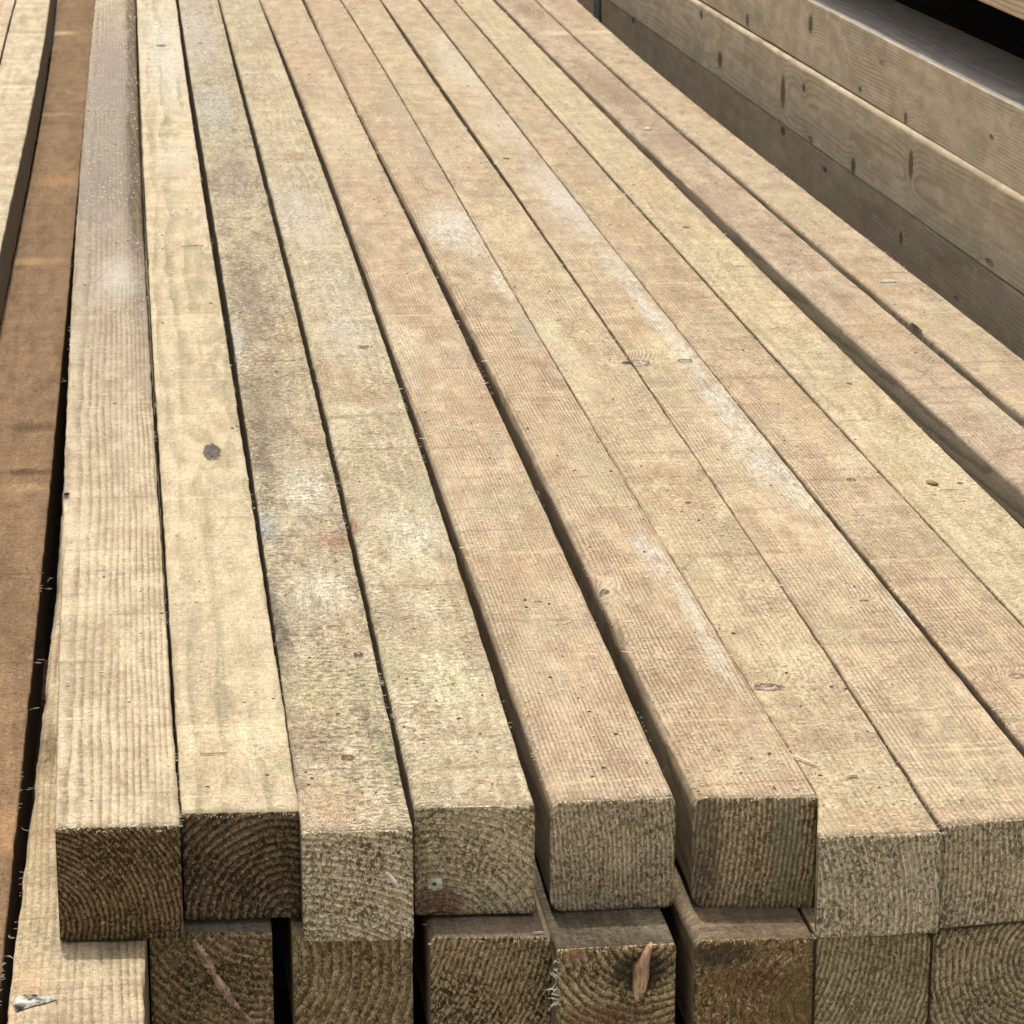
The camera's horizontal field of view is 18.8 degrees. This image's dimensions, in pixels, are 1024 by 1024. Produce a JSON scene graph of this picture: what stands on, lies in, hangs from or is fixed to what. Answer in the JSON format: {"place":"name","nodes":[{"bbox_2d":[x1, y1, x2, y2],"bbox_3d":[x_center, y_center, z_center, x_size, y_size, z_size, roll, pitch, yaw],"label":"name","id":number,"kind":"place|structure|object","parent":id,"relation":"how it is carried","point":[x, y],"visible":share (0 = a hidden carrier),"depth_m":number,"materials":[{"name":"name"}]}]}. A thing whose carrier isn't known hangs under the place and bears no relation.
{"place":"outdoors","nodes":[
{"label":"outdoors","id":0,"kind":"place"},
{"bbox_2d":[418,0,1023,757],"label":"timber","id":1,"kind":"object","parent":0,"point":[966,612],"visible":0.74,"depth_m":1.77,"materials":[{"name":"brown wood"}]},
{"bbox_2d":[454,0,1023,627],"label":"timber","id":2,"kind":"object","parent":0,"point":[804,350],"visible":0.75,"depth_m":1.99,"materials":[{"name":"brown wood"}]},
{"bbox_2d":[925,479,938,484],"bbox_3d":[0.227,-0.016,1.673,0.004,0.002,0.008,-10,19,-30],"label":"wood flake","id":3,"kind":"object","parent":2,"relation":"on","point":[933,482],"visible":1,"depth_m":1.67,"materials":[{"name":"beige wood"}]},
{"bbox_2d":[493,0,1023,528],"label":"timber","id":4,"kind":"object","parent":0,"point":[915,396],"visible":0.72,"depth_m":2.15,"materials":[{"name":"brown wood"}]},
{"bbox_2d":[534,0,1023,427],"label":"timber","id":5,"kind":"object","parent":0,"point":[981,369],"visible":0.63,"depth_m":2.37,"materials":[{"name":"brown wood"}]},
{"bbox_2d":[879,280,896,282],"bbox_3d":[0.266,-0.163,2.187,0.012,0.002,0.005,1,16,5],"label":"wood chip","id":6,"kind":"object","parent":5,"relation":"on","point":[889,281],"visible":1,"depth_m":2.19,"materials":[{"name":"beige wood"}]},
{"label":"ground","id":7,"kind":"structure","parent":0,"visible":0},
{"bbox_2d":[0,0,685,1023],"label":"ground sheet","id":8,"kind":"object","parent":7,"relation":"on","point":[282,1008],"depth_m":1.53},
{"bbox_2d":[1,214,22,319],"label":"bearer","id":9,"kind":"object","parent":8,"relation":"on","point":[12,262],"depth_m":2.91,"materials":[{"name":"brown wood"}]},
{"bbox_2d":[204,202,412,1023],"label":"timber","id":10,"kind":"object","parent":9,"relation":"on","point":[350,982],"visible":0.14,"depth_m":1.22,"materials":[{"name":"brown wood"}]},
{"bbox_2d":[176,0,413,942],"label":"timber","id":11,"kind":"object","parent":10,"relation":"on","point":[350,891],"visible":0.91,"depth_m":1.53,"materials":[{"name":"brown wood"}]},
{"bbox_2d":[386,872,398,887],"bbox_3d":[-0.046,0.142,1.191,0.002,0.008,0.001,-36,17,4],"label":"wood sliver","id":12,"kind":"object","parent":11,"relation":"attached to","point":[392,879],"visible":1,"depth_m":1.19,"materials":[{"name":"beige wood"}]},
{"bbox_2d":[29,660,47,826],"bbox_3d":[-0.053,0.126,1.690,0.885,0.090,0.070,-2,16,-7],"label":"bearer","id":13,"kind":"object","parent":8,"relation":"on","point":[42,700],"depth_m":1.63,"materials":[{"name":"brown wood"}]},
{"bbox_2d":[0,0,15,64],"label":"timber","id":14,"kind":"object","parent":13,"relation":"on","point":[7,7],"visible":0.37,"depth_m":3.66,"materials":[{"name":"brown wood"}]},
{"bbox_2d":[0,0,95,1023],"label":"timber","id":15,"kind":"object","parent":13,"relation":"on","point":[34,339],"visible":0.83,"depth_m":2.01,"materials":[{"name":"brown wood"}]},
{"bbox_2d":[0,0,54,320],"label":"timber","id":16,"kind":"object","parent":15,"relation":"on","point":[24,66],"visible":1,"depth_m":3.03,"materials":[{"name":"brown wood"}]},
{"bbox_2d":[3,169,166,1023],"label":"timber","id":17,"kind":"object","parent":13,"relation":"on","point":[56,979],"visible":0.19,"depth_m":1.20,"materials":[{"name":"brown wood"}]},
{"bbox_2d":[55,0,183,940],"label":"timber","id":18,"kind":"object","parent":17,"relation":"on","point":[119,882],"visible":0.98,"depth_m":1.50,"materials":[{"name":"brown wood"}]},
{"bbox_2d":[56,0,1023,835],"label":"sawdust","id":19,"kind":"object","parent":18,"relation":"on","point":[482,424],"visible":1,"depth_m":1.82},
{"bbox_2d":[136,3,273,1023],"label":"timber","id":20,"kind":"object","parent":13,"relation":"on","point":[211,971],"visible":0.3,"depth_m":1.22,"materials":[{"name":"brown wood"}]},
{"bbox_2d":[136,0,300,919],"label":"timber","id":21,"kind":"object","parent":20,"relation":"on","point":[238,861],"visible":1,"depth_m":1.52,"materials":[{"name":"brown wood"}]},
{"bbox_2d":[200,752,225,754],"bbox_3d":[-0.123,0.099,1.271,0.011,0.001,0.001,-2,16,-8],"label":"wood sliver","id":22,"kind":"object","parent":21,"relation":"on","point":[212,753],"visible":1,"depth_m":1.27,"materials":[{"name":"beige wood"}]},
{"bbox_2d":[413,890,551,1023],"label":"timber","id":23,"kind":"object","parent":13,"relation":"on","point":[483,968],"visible":0.22,"depth_m":1.22,"materials":[{"name":"brown wood"}]},
{"bbox_2d":[218,0,534,914],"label":"timber","id":24,"kind":"object","parent":23,"relation":"on","point":[478,858],"visible":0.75,"depth_m":1.54,"materials":[{"name":"brown wood"}]},
{"bbox_2d":[428,877,441,889],"bbox_3d":[-0.030,0.146,1.219,0.006,0.006,0.001,-2,16,-7],"label":"paper chip","id":25,"kind":"object","parent":24,"relation":"attached to","point":[438,881],"visible":1,"depth_m":1.22,"materials":[{"name":"white paper"}]},
{"bbox_2d":[535,854,675,1023],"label":"timber","id":26,"kind":"object","parent":13,"relation":"on","point":[596,954],"visible":0.2,"depth_m":1.21,"materials":[{"name":"brown wood"}]},
{"bbox_2d":[259,0,675,910],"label":"timber","id":27,"kind":"object","parent":26,"relation":"on","point":[605,848],"visible":0.83,"depth_m":1.52,"materials":[{"name":"brown wood"}]},
{"bbox_2d":[632,942,652,999],"bbox_3d":[0.051,0.179,1.203,0.008,0.024,0.006,-2,16,-7],"label":"wood wedge","id":28,"kind":"object","parent":26,"relation":"attached to","point":[640,973],"visible":1,"depth_m":1.20,"materials":[{"name":"brown wood"}]},
{"bbox_2d":[660,858,815,1023],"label":"timber","id":29,"kind":"object","parent":13,"relation":"on","point":[744,965],"visible":0.22,"depth_m":1.22,"materials":[{"name":"brown wood"}]},
{"bbox_2d":[302,0,817,907],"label":"timber","id":30,"kind":"object","parent":29,"relation":"on","point":[750,844],"visible":0.77,"depth_m":1.50,"materials":[{"name":"brown wood"}]},
{"bbox_2d":[797,907,929,1023],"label":"timber","id":31,"kind":"object","parent":13,"relation":"on","point":[883,979],"visible":0.15,"depth_m":1.22,"materials":[{"name":"brown wood"}]},
{"bbox_2d":[340,0,944,937],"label":"timber","id":32,"kind":"object","parent":31,"relation":"on","point":[872,880],"visible":0.68,"depth_m":1.51,"materials":[{"name":"brown wood"}]},
{"bbox_2d":[66,0,1010,829],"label":"bark crumbs","id":33,"kind":"object","parent":32,"relation":"on","point":[526,428],"visible":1,"depth_m":1.67,"materials":[{"name":"brown wood"}]},
{"bbox_2d":[789,754,819,767],"bbox_3d":[0.119,0.101,1.263,0.001,0.001,0.018,-12,20,-37],"label":"wood sliver","id":34,"kind":"object","parent":32,"relation":"on","point":[805,760],"visible":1,"depth_m":1.26,"materials":[{"name":"beige wood"}]},
{"bbox_2d":[927,920,1023,1023],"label":"timber","id":35,"kind":"object","parent":13,"relation":"on","point":[976,974],"visible":0.12,"depth_m":1.23,"materials":[{"name":"brown wood"}]},
{"bbox_2d":[380,0,1023,927],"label":"timber","id":36,"kind":"object","parent":35,"relation":"on","point":[982,860],"visible":0.75,"depth_m":1.53,"materials":[{"name":"brown wood"}]},
{"bbox_2d":[38,50,51,124],"bbox_3d":[-0.365,-0.570,4.124,0.885,0.090,0.070,-2,16,-7],"label":"bearer","id":37,"kind":"object","parent":8,"relation":"on","point":[48,69],"depth_m":4.06,"materials":[{"name":"brown wood"}]},
{"bbox_2d":[577,0,1023,360],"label":"planed board","id":38,"kind":"object","parent":7,"relation":"on","point":[980,295],"visible":0.42,"depth_m":2.73,"materials":[{"name":"brown wood"}]},
{"bbox_2d":[610,0,1023,293],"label":"planed board","id":39,"kind":"object","parent":38,"relation":"on","point":[972,211],"visible":0.67,"depth_m":2.65,"materials":[{"name":"brown wood"}]},
{"bbox_2d":[594,0,599,21],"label":"packing strap","id":40,"kind":"object","parent":39,"relation":"attached to","point":[597,9],"depth_m":4.11,"materials":[{"name":"plastic"}]},
{"bbox_2d":[701,0,1023,195],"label":"planed board","id":41,"kind":"object","parent":39,"relation":"on","point":[959,93],"visible":1,"depth_m":2.53,"materials":[{"name":"brown wood"}]},
{"bbox_2d":[894,0,1023,59],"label":"covered pack","id":42,"kind":"object","parent":7,"relation":"on","point":[991,25],"depth_m":2.79,"materials":[{"name":"black plastic"}]},
{"bbox_3d":[0.225,-0.919,4.309,0.195,0.071,0.070,-2,16,-7],"label":"bearer","id":43,"kind":"object","parent":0,"visible":0},
{"bbox_2d":[979,0,1023,19],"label":"timber","id":44,"kind":"object","parent":43,"relation":"on","point":[1015,8],"visible":1,"depth_m":2.21,"materials":[{"name":"brown wood"}]}
]}

